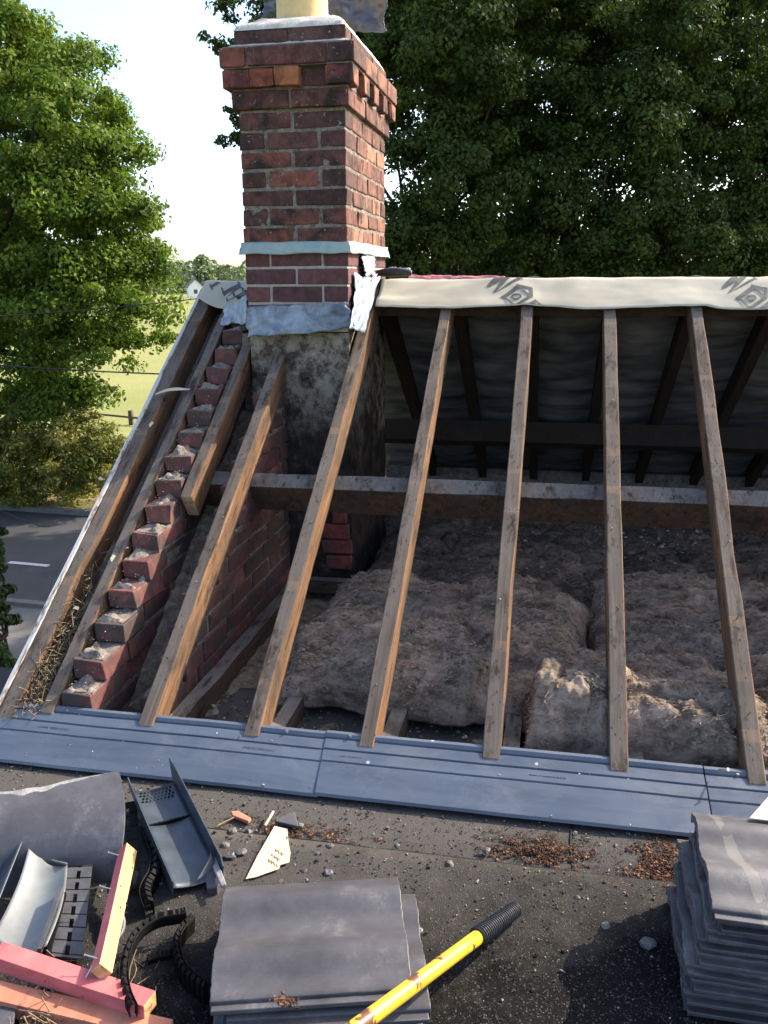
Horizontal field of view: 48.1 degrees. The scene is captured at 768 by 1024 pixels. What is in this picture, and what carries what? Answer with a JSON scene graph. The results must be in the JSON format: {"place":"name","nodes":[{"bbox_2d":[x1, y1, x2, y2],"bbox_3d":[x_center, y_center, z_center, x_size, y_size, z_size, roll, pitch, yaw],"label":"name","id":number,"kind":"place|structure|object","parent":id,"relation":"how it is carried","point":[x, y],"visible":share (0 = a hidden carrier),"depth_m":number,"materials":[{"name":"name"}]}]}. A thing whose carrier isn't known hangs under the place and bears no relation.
{"place":"outdoors","nodes":[
{"label":"outdoors","id":0,"kind":"place"},
{"bbox_2d":[0,605,42,658],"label":"pavement","id":1,"kind":"structure","parent":0,"point":[18,636],"depth_m":10.84,"materials":[{"name":"concrete"}]},
{"bbox_2d":[0,510,88,600],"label":"road","id":2,"kind":"structure","parent":0,"point":[52,542],"depth_m":14.32,"materials":[{"name":"asphalt"}]},
{"bbox_2d":[6,598,45,607],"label":"kerb","id":3,"kind":"structure","parent":2,"relation":"on","point":[25,602],"depth_m":11.60,"materials":[{"name":"concrete"}]},
{"bbox_2d":[0,504,91,515],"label":"kerb","id":4,"kind":"structure","parent":2,"relation":"on","point":[65,511],"depth_m":16.41,"materials":[{"name":"concrete"}]},
{"bbox_2d":[454,0,656,277],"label":"broadleaf tree","id":5,"kind":"object","parent":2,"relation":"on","point":[543,140],"visible":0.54,"depth_m":10.67,"materials":[{"name":"green plant"}]},
{"bbox_2d":[538,0,767,277],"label":"broadleaf tree","id":6,"kind":"object","parent":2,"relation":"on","point":[662,92],"visible":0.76,"depth_m":10.49,"materials":[{"name":"green plant"}]},
{"bbox_2d":[0,293,195,436],"bbox_3d":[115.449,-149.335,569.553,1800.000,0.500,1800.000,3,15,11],"label":"ground","id":7,"kind":"structure","parent":0,"point":[137,388],"depth_m":40.31,"materials":[{"name":"green plant"}]},
{"bbox_2d":[0,526,23,667],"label":"ivy shrub","id":8,"kind":"object","parent":7,"relation":"on","point":[7,619],"visible":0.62,"depth_m":8.77,"materials":[{"name":"green plant"}]},
{"bbox_2d":[0,0,191,424],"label":"broadleaf tree","id":9,"kind":"object","parent":7,"relation":"on","point":[60,158],"visible":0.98,"depth_m":16.06,"materials":[{"name":"green plant"}]},
{"bbox_2d":[61,289,290,711],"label":"gable wall","id":10,"kind":"structure","parent":7,"relation":"on","point":[252,579],"depth_m":3.16,"materials":[{"name":"brick"}]},
{"bbox_2d":[0,288,220,718],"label":"barge rafter","id":11,"kind":"object","parent":10,"relation":"on","point":[113,501],"visible":0.78,"depth_m":3.21,"materials":[{"name":"brown wood"}]},
{"bbox_2d":[129,410,252,709],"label":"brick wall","id":12,"kind":"structure","parent":10,"relation":"attached to","point":[148,672],"depth_m":3.19,"materials":[{"name":"brick"}]},
{"bbox_2d":[205,471,767,531],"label":"purlin","id":13,"kind":"object","parent":10,"relation":"attached to","point":[665,507],"visible":0.78,"depth_m":3.17,"materials":[{"name":"brown wood"}]},
{"bbox_2d":[138,356,285,725],"bbox_3d":[-0.574,0.015,3.151,0.050,0.110,1.727,3,49,11],"label":"rafter","id":14,"kind":"object","parent":13,"relation":"on","point":[165,688],"visible":0.94,"depth_m":3.00,"materials":[{"name":"brown wood"}]},
{"bbox_2d":[181,341,251,514],"bbox_3d":[-0.652,-0.384,3.526,0.047,0.112,0.960,3,49,11],"label":"rafter","id":15,"kind":"object","parent":13,"relation":"on","point":[196,488],"visible":0.9,"depth_m":3.43,"materials":[{"name":"brown wood"}]},
{"bbox_2d":[243,288,380,736],"bbox_3d":[-0.211,-0.158,3.241,0.050,0.121,2.216,3,49,11],"label":"rafter","id":16,"kind":"object","parent":13,"relation":"on","point":[271,681],"visible":0.93,"depth_m":2.99,"materials":[{"name":"brown wood"}]},
{"bbox_2d":[359,308,455,746],"bbox_3d":[0.127,-0.143,3.177,0.050,0.120,2.216,3,49,11],"label":"rafter","id":17,"kind":"object","parent":13,"relation":"on","point":[382,673],"visible":0.96,"depth_m":2.92,"materials":[{"name":"brown wood"}]},
{"bbox_2d":[482,305,533,759],"bbox_3d":[0.471,-0.128,3.111,0.053,0.121,2.216,3,49,11],"label":"rafter","id":18,"kind":"object","parent":13,"relation":"on","point":[496,702],"visible":0.96,"depth_m":2.84,"materials":[{"name":"brown wood"}]},
{"bbox_2d":[602,309,628,771],"bbox_3d":[0.808,-0.112,3.047,0.053,0.118,2.216,3,49,11],"label":"rafter","id":19,"kind":"object","parent":13,"relation":"on","point":[617,736],"visible":0.94,"depth_m":2.77,"materials":[{"name":"brown wood"}]},
{"bbox_2d":[685,306,766,784],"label":"rafter","id":20,"kind":"object","parent":13,"relation":"on","point":[737,661],"visible":0.93,"depth_m":2.72,"materials":[{"name":"brown wood"}]},
{"bbox_2d":[20,254,687,294],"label":"distant wood","id":21,"kind":"object","parent":7,"relation":"on","point":[207,270],"visible":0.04,"depth_m":318.64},
{"bbox_2d":[195,0,565,278],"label":"broadleaf tree","id":22,"kind":"object","parent":7,"relation":"on","point":[412,47],"visible":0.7,"depth_m":10.04,"materials":[{"name":"green plant"}]},
{"bbox_2d":[385,15,514,278],"bbox_3d":[1.161,-5.709,16.229,3.030,11.133,3.051,3,15,11],"label":"broadleaf tree","id":23,"kind":"object","parent":7,"relation":"on","point":[452,271],"visible":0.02,"depth_m":15.72,"materials":[{"name":"green plant"}]},
{"bbox_2d":[456,9,612,276],"bbox_3d":[2.705,-5.948,16.896,3.698,11.326,3.252,-2,15,-4],"label":"broadleaf tree","id":24,"kind":"object","parent":7,"relation":"on","point":[535,65],"visible":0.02,"depth_m":16.06,"materials":[{"name":"green plant"}]},
{"bbox_2d":[386,462,767,490],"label":"house wall","id":25,"kind":"structure","parent":7,"relation":"on","point":[563,476],"depth_m":5.81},
{"bbox_2d":[377,281,437,475],"bbox_3d":[0.179,-0.633,5.057,0.054,0.102,2.355,3,-19,11],"label":"rafter","id":26,"kind":"object","parent":25,"relation":"on","point":[395,340],"visible":0.54,"depth_m":4.59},
{"bbox_2d":[385,419,767,453],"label":"purlin","id":27,"kind":"object","parent":26,"relation":"attached to","point":[686,438],"visible":0.79,"depth_m":4.94,"materials":[{"name":"wood"}]},
{"bbox_2d":[453,316,486,477],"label":"rafter","id":28,"kind":"object","parent":25,"relation":"on","point":[462,332],"visible":0.69,"depth_m":4.60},
{"bbox_2d":[528,316,538,479],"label":"rafter","id":29,"kind":"object","parent":25,"relation":"on","point":[533,390],"visible":0.63,"depth_m":4.63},
{"bbox_2d":[582,321,602,480],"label":"rafter","id":30,"kind":"object","parent":25,"relation":"on","point":[596,404],"visible":0.53,"depth_m":4.72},
{"bbox_2d":[635,316,688,482],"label":"rafter","id":31,"kind":"object","parent":25,"relation":"on","point":[677,348],"visible":0.66,"depth_m":4.44,"materials":[{"name":"wood"}]},
{"bbox_2d":[688,316,767,484],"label":"rafter","id":32,"kind":"object","parent":25,"relation":"on","point":[755,344],"visible":0.7,"depth_m":4.33,"materials":[{"name":"wood"}]},
{"bbox_2d":[743,454,767,486],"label":"rafter","id":33,"kind":"object","parent":25,"relation":"on","point":[756,467],"visible":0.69,"depth_m":5.38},
{"bbox_2d":[378,275,767,475],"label":"underlay","id":34,"kind":"object","parent":33,"relation":"on","point":[568,348],"visible":0.37,"depth_m":4.67,"materials":[{"name":"fabric"}]},
{"bbox_2d":[540,1,746,276],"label":"broadleaf tree","id":35,"kind":"object","parent":7,"relation":"on","point":[719,274],"visible":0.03,"depth_m":15.52,"materials":[{"name":"green plant"}]},
{"bbox_2d":[649,0,767,276],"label":"broadleaf tree","id":36,"kind":"object","parent":7,"relation":"on","point":[740,159],"visible":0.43,"depth_m":11.15,"materials":[{"name":"green plant"}]},
{"bbox_2d":[687,0,767,267],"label":"broadleaf tree","id":37,"kind":"object","parent":7,"relation":"on","point":[759,16],"depth_m":15.56,"materials":[{"name":"green plant"}]},
{"bbox_2d":[0,435,385,509],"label":"verge","id":38,"kind":"structure","parent":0,"point":[90,505],"depth_m":16.99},
{"bbox_2d":[1,435,122,506],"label":"verge weeds","id":39,"kind":"object","parent":38,"relation":"on","point":[79,501],"visible":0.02,"depth_m":17.05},
{"bbox_2d":[0,384,127,508],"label":"roadside bush","id":40,"kind":"object","parent":38,"relation":"on","point":[96,449],"visible":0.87,"depth_m":16.30,"materials":[{"name":"green plant"}]},
{"bbox_2d":[0,667,711,880],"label":"flat roof","id":41,"kind":"structure","parent":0,"point":[380,821],"depth_m":2.27,"materials":[{"name":"asphalt"}]},
{"bbox_2d":[1,539,112,724],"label":"dry straw","id":42,"kind":"object","parent":41,"relation":"on","point":[40,691],"visible":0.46,"depth_m":2.77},
{"bbox_2d":[40,311,231,712],"bbox_3d":[-0.859,-0.178,3.370,0.047,0.102,2.186,3,49,11],"label":"rafter","id":43,"kind":"object","parent":41,"relation":"on","point":[81,642],"visible":0.62,"depth_m":3.08,"materials":[{"name":"brown wood"}]},
{"bbox_2d":[57,314,220,668],"bbox_3d":[-0.923,-0.102,3.386,0.087,0.025,2.200,3,49,11],"label":"verge board","id":44,"kind":"object","parent":41,"relation":"on","point":[127,514],"visible":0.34,"depth_m":3.41,"materials":[{"name":"brown wood"}]},
{"bbox_2d":[0,702,326,796],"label":"eaves tray","id":45,"kind":"object","parent":41,"relation":"on","point":[272,755],"visible":0.98,"depth_m":2.50,"materials":[{"name":"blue plastic"}]},
{"bbox_2d":[275,812,298,828],"bbox_3d":[-0.242,0.800,2.242,0.068,0.009,0.052,5,16,20],"label":"tile shard","id":46,"kind":"object","parent":41,"relation":"on","point":[289,819],"visible":1,"depth_m":2.23,"materials":[{"name":"grey concrete"}]},
{"bbox_2d":[204,808,385,849],"bbox_3d":[-0.216,0.818,2.202,0.565,0.012,0.169,3,15,11],"label":"brown dust heap","id":47,"kind":"object","parent":41,"relation":"on","point":[305,830],"visible":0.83,"depth_m":2.21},
{"bbox_2d":[2,763,688,1023],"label":"roof grit","id":48,"kind":"object","parent":41,"relation":"on","point":[447,972],"visible":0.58,"depth_m":2.11,"materials":[{"name":"gravel"}]},
{"bbox_2d":[205,693,524,745],"bbox_3d":[0.552,0.712,2.586,2.433,0.019,0.367,3,15,11],"label":"loft grit","id":49,"kind":"object","parent":41,"relation":"on","point":[320,718],"visible":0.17,"depth_m":2.77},
{"bbox_2d":[126,818,673,882],"bbox_3d":[0.602,0.863,2.013,5.700,0.009,0.013,3,15,11],"label":"felt seam","id":50,"kind":"object","parent":41,"relation":"on","point":[435,854],"visible":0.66,"depth_m":2.10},
{"bbox_2d":[315,730,710,836],"bbox_3d":[0.332,0.725,2.327,1.045,0.098,0.193,3,15,11],"label":"eaves tray","id":51,"kind":"object","parent":41,"relation":"on","point":[660,797],"visible":0.98,"depth_m":2.31,"materials":[{"name":"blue plastic"}]},
{"bbox_2d":[469,825,622,871],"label":"leaf litter","id":52,"kind":"object","parent":41,"relation":"on","point":[548,847],"visible":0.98,"depth_m":2.12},
{"bbox_2d":[616,833,688,887],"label":"leaf litter","id":53,"kind":"object","parent":41,"relation":"on","point":[660,866],"visible":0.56,"depth_m":2.08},
{"bbox_2d":[703,766,767,820],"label":"eaves tray","id":54,"kind":"object","parent":41,"relation":"on","point":[732,792],"visible":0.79,"depth_m":2.23,"materials":[{"name":"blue plastic"}]},
{"bbox_2d":[0,819,741,1023],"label":"flat roof","id":55,"kind":"structure","parent":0,"point":[614,968],"depth_m":1.84,"materials":[{"name":"fabric"}]},
{"bbox_2d":[0,841,67,951],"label":"curved verge unit","id":56,"kind":"object","parent":55,"relation":"on","point":[23,921],"visible":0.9,"depth_m":1.89,"materials":[{"name":"plastic"}]},
{"bbox_2d":[9,985,73,1023],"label":"dry twigs","id":57,"kind":"object","parent":55,"relation":"on","point":[40,1020],"visible":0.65,"depth_m":1.61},
{"bbox_2d":[37,886,62,953],"bbox_3d":[-0.709,0.866,1.832,0.008,0.047,0.145,-1,15,-1],"label":"plastic strip","id":58,"kind":"object","parent":55,"relation":"on","point":[51,916],"visible":0.93,"depth_m":1.83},
{"bbox_2d":[0,771,124,892],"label":"ridge tile","id":59,"kind":"object","parent":55,"relation":"on","point":[79,821],"visible":0.81,"depth_m":2.03,"materials":[{"name":"grey concrete"}]},
{"bbox_2d":[51,864,92,959],"bbox_3d":[-0.683,0.866,1.892,0.063,0.034,0.297,-4,15,-13],"label":"slotted vent strip","id":60,"kind":"object","parent":55,"relation":"on","point":[75,943],"visible":0.88,"depth_m":1.86,"materials":[{"name":"grey plastic"}]},
{"bbox_2d":[0,981,172,1023],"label":"red batten","id":61,"kind":"object","parent":55,"relation":"on","point":[70,1010],"visible":0.92,"depth_m":1.62,"materials":[{"name":"orange wood"}]},
{"bbox_2d":[0,942,155,1018],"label":"red batten","id":62,"kind":"object","parent":61,"relation":"on","point":[54,974],"visible":0.99,"depth_m":1.66,"materials":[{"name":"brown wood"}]},
{"bbox_2d":[84,843,136,978],"bbox_3d":[-0.582,0.833,1.829,0.038,0.056,0.378,-41,16,3],"label":"red batten","id":63,"kind":"object","parent":62,"relation":"on","point":[104,956],"visible":1,"depth_m":1.79,"materials":[{"name":"brown wood"}]},
{"bbox_2d":[120,907,186,1016],"bbox_3d":[-0.480,0.886,1.719,0.099,0.033,0.267,3,15,11],"label":"comb filler","id":64,"kind":"object","parent":62,"relation":"on","point":[140,931],"visible":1,"depth_m":1.77,"materials":[{"name":"black plastic"}]},
{"bbox_2d":[123,801,141,890],"bbox_3d":[-0.625,0.812,2.111,0.050,0.024,0.329,-5,16,-17],"label":"slotted vent strip","id":65,"kind":"object","parent":55,"relation":"on","point":[133,829],"visible":0.58,"depth_m":2.13,"materials":[{"name":"black plastic"}]},
{"bbox_2d":[139,824,161,917],"bbox_3d":[-0.551,0.838,2.034,0.052,0.049,0.304,-4,16,-15],"label":"comb filler","id":66,"kind":"object","parent":55,"relation":"on","point":[147,884],"visible":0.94,"depth_m":1.98,"materials":[{"name":"black plastic"}]},
{"bbox_2d":[147,946,178,964],"bbox_3d":[-0.456,0.921,1.784,0.068,0.030,0.022,-8,17,-25],"label":"comb filler","id":67,"kind":"object","parent":55,"relation":"on","point":[158,957],"visible":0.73,"depth_m":1.77,"materials":[{"name":"black plastic"}]},
{"bbox_2d":[127,756,223,893],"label":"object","id":68,"kind":"object","parent":55,"relation":"on","point":[175,826],"visible":0.98,"depth_m":2.13,"materials":[{"name":"grey plastic"}]},
{"bbox_2d":[173,913,208,1004],"bbox_3d":[-0.398,0.911,1.754,0.057,0.056,0.211,-6,16,-19],"label":"comb filler","id":69,"kind":"object","parent":55,"relation":"on","point":[194,981],"visible":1,"depth_m":1.71,"materials":[{"name":"black plastic"}]},
{"bbox_2d":[206,851,224,894],"bbox_3d":[-0.399,0.850,2.027,0.044,0.046,0.136,-5,16,-15],"label":"tile shard","id":70,"kind":"object","parent":55,"relation":"on","point":[213,886],"visible":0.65,"depth_m":1.98,"materials":[{"name":"grey concrete"}]},
{"bbox_2d":[213,1015,222,1023],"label":"roof tile","id":71,"kind":"object","parent":55,"relation":"on","point":[217,1019],"visible":0.02,"depth_m":1.60,"materials":[{"name":"concrete"}]},
{"bbox_2d":[221,1015,423,1023],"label":"roof tile","id":72,"kind":"object","parent":71,"relation":"on","point":[224,1017],"visible":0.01,"depth_m":1.58,"materials":[{"name":"concrete"}]},
{"bbox_2d":[226,894,430,1023],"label":"roof tile","id":73,"kind":"object","parent":72,"relation":"on","point":[416,1009],"visible":0.29,"depth_m":1.56,"materials":[{"name":"concrete"}]},
{"bbox_2d":[210,877,412,1015],"bbox_3d":[-0.143,0.844,1.705,0.373,0.051,0.319,-2,15,-4],"label":"roof tile","id":74,"kind":"object","parent":73,"relation":"on","point":[327,944],"visible":0.97,"depth_m":1.65,"materials":[{"name":"concrete"}]},
{"bbox_2d":[246,826,292,878],"bbox_3d":[-0.263,0.833,2.102,0.084,0.002,0.207,3,15,11],"label":"paper scrap","id":75,"kind":"object","parent":55,"relation":"on","point":[274,854],"visible":1,"depth_m":2.10,"materials":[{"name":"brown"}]},
{"bbox_2d":[5,841,696,1023],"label":"roof grit","id":76,"kind":"object","parent":55,"relation":"on","point":[449,940],"visible":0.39,"depth_m":1.81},
{"bbox_2d":[345,902,521,1023],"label":"long handled tool","id":77,"kind":"object","parent":55,"relation":"on","point":[484,932],"visible":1,"depth_m":1.62,"materials":[{"name":"yellow paint"}]},
{"bbox_2d":[667,896,767,1023],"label":"roof tile","id":78,"kind":"object","parent":55,"relation":"on","point":[729,1016],"visible":0.17,"depth_m":1.62,"materials":[{"name":"concrete"}]},
{"bbox_2d":[665,885,767,1016],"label":"roof tile","id":79,"kind":"object","parent":78,"relation":"on","point":[691,997],"visible":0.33,"depth_m":1.63,"materials":[{"name":"concrete"}]},
{"bbox_2d":[674,874,767,1003],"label":"roof tile","id":80,"kind":"object","parent":79,"relation":"on","point":[719,988],"visible":0.11,"depth_m":1.61,"materials":[{"name":"concrete"}]},
{"bbox_2d":[673,862,767,989],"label":"roof tile","id":81,"kind":"object","parent":80,"relation":"on","point":[692,968],"visible":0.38,"depth_m":1.64,"materials":[{"name":"concrete"}]},
{"bbox_2d":[678,853,767,975],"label":"roof tile","id":82,"kind":"object","parent":81,"relation":"on","point":[745,964],"visible":0.17,"depth_m":1.61,"materials":[{"name":"concrete"}]},
{"bbox_2d":[676,839,767,958],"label":"roof tile","id":83,"kind":"object","parent":82,"relation":"on","point":[691,886],"visible":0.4,"depth_m":1.68,"materials":[{"name":"concrete"}]},
{"bbox_2d":[689,831,767,950],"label":"roof tile","id":84,"kind":"object","parent":83,"relation":"on","point":[713,934],"visible":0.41,"depth_m":1.62,"materials":[{"name":"concrete"}]},
{"bbox_2d":[694,828,767,938],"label":"roof tile","id":85,"kind":"object","parent":84,"relation":"on","point":[742,930],"visible":0.11,"depth_m":1.59,"materials":[{"name":"concrete"}]},
{"bbox_2d":[691,813,767,928],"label":"roof tile","id":86,"kind":"object","parent":85,"relation":"on","point":[733,854],"visible":1,"depth_m":1.69,"materials":[{"name":"concrete"}]},
{"bbox_2d":[1,0,764,274],"label":"sky","id":87,"kind":"structure","parent":0,"point":[173,81],"materials":[{"name":"white"}]},
{"bbox_2d":[205,515,708,795],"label":"loft floor","id":88,"kind":"structure","parent":0,"point":[314,606],"depth_m":3.25,"materials":[{"name":"wood"}]},
{"bbox_2d":[169,587,284,718],"bbox_3d":[-0.522,0.521,3.240,0.058,0.093,1.230,3,15,11],"label":"ceiling joist","id":89,"kind":"object","parent":88,"relation":"on","point":[211,687],"visible":0.69,"depth_m":3.04,"materials":[{"name":"brown wood"}]},
{"bbox_2d":[270,695,307,727],"bbox_3d":[-0.115,0.415,3.624,0.052,0.093,2.190,3,15,11],"label":"ceiling joist","id":90,"kind":"object","parent":88,"relation":"on","point":[291,713],"visible":0.07,"depth_m":2.71,"materials":[{"name":"grey wood"}]},
{"bbox_2d":[219,0,396,595],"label":"chimney","id":91,"kind":"object","parent":88,"relation":"on","point":[308,85],"visible":0.91,"depth_m":3.55,"materials":[{"name":"red brick"}]},
{"bbox_2d":[261,0,387,32],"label":"plastic sheet","id":92,"kind":"object","parent":91,"relation":"hanging from","point":[365,16],"visible":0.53,"depth_m":3.78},
{"bbox_2d":[220,286,767,315],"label":"ridge board","id":93,"kind":"object","parent":91,"relation":"attached to","point":[515,310],"visible":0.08,"depth_m":3.84,"materials":[{"name":"brown wood"}]},
{"bbox_2d":[198,280,247,308],"bbox_3d":[-0.663,-1.041,4.107,0.357,0.127,0.415,3,15,11],"label":"ridge membrane","id":94,"kind":"object","parent":93,"relation":"on","point":[219,294],"visible":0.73,"depth_m":4.01,"materials":[{"name":"grey"}]},
{"bbox_2d":[307,576,349,593],"bbox_3d":[-0.058,0.335,3.798,0.750,0.063,0.055,3,15,11],"label":"cross timber","id":95,"kind":"object","parent":88,"relation":"on","point":[326,585],"visible":0.19,"depth_m":3.81,"materials":[{"name":"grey wood"}]},
{"bbox_2d":[382,707,410,737],"bbox_3d":[0.223,0.430,3.560,0.054,0.093,2.190,3,15,11],"label":"ceiling joist","id":96,"kind":"object","parent":88,"relation":"on","point":[397,723],"visible":0.05,"depth_m":2.63,"materials":[{"name":"grey wood"}]},
{"bbox_2d":[278,569,593,726],"bbox_3d":[0.242,0.420,3.151,1.073,0.233,1.090,3,15,11],"label":"insulation batt","id":97,"kind":"object","parent":88,"relation":"on","point":[441,672],"visible":0.76,"depth_m":2.84,"materials":[{"name":"fabric"}]},
{"bbox_2d":[366,516,625,608],"bbox_3d":[0.581,0.143,4.273,1.238,0.200,1.597,3,15,11],"label":"insulation batt","id":98,"kind":"object","parent":88,"relation":"on","point":[454,550],"visible":0.48,"depth_m":3.88,"materials":[{"name":"fabric"}]},
{"bbox_2d":[503,713,521,747],"bbox_3d":[0.571,0.446,3.493,0.054,0.094,2.190,3,15,11],"label":"ceiling joist","id":99,"kind":"object","parent":88,"relation":"on","point":[513,733],"visible":0.1,"depth_m":2.56,"materials":[{"name":"grey wood"}]},
{"bbox_2d":[528,657,591,716],"bbox_3d":[0.543,0.553,2.627,0.206,0.223,0.322,3,15,11],"label":"insulation batt","id":100,"kind":"object","parent":88,"relation":"on","point":[573,695],"visible":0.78,"depth_m":2.53,"materials":[{"name":"fabric"}]},
{"bbox_2d":[522,648,767,768],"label":"insulation batt","id":101,"kind":"object","parent":88,"relation":"on","point":[681,707],"visible":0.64,"depth_m":2.48,"materials":[{"name":"fabric"}]},
{"bbox_2d":[587,570,767,671],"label":"insulation batt","id":102,"kind":"object","parent":88,"relation":"on","point":[665,613],"visible":0.54,"depth_m":3.13,"materials":[{"name":"fabric"}]},
{"bbox_2d":[622,526,767,585],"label":"insulation batt","id":103,"kind":"object","parent":88,"relation":"on","point":[749,567],"visible":0.35,"depth_m":3.89,"materials":[{"name":"fabric"}]},
{"bbox_2d":[489,522,763,588],"bbox_3d":[1.445,0.147,3.959,2.102,0.015,1.497,3,15,11],"label":"plaster debris","id":104,"kind":"object","parent":103,"relation":"on","point":[631,552],"visible":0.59,"depth_m":3.96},
{"bbox_2d":[750,651,767,725],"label":"insulation batt","id":105,"kind":"object","parent":88,"relation":"on","point":[759,666],"visible":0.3,"depth_m":2.65,"materials":[{"name":"fabric"}]},
{"bbox_3d":[1.782,-0.581,4.976,4.900,1.352,1.957,3,15,11],"label":"rear roof","id":106,"kind":"object","parent":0,"visible":0},
{"bbox_2d":[375,276,767,309],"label":"ridge membrane","id":107,"kind":"object","parent":106,"relation":"on","point":[741,293],"visible":1,"depth_m":3.70,"materials":[{"name":"grey"}]},
{"bbox_2d":[376,267,411,276],"bbox_3d":[0.046,-1.118,4.016,0.170,0.044,0.043,3,15,11],"label":"rubber roll","id":108,"kind":"object","parent":107,"relation":"on","point":[394,272],"visible":1,"depth_m":4.00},
{"bbox_2d":[408,275,504,279],"bbox_3d":[0.333,-1.071,3.949,0.455,0.040,0.047,3,15,11],"label":"red tarpaulin","id":109,"kind":"object","parent":107,"relation":"on","point":[429,277],"visible":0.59,"depth_m":3.96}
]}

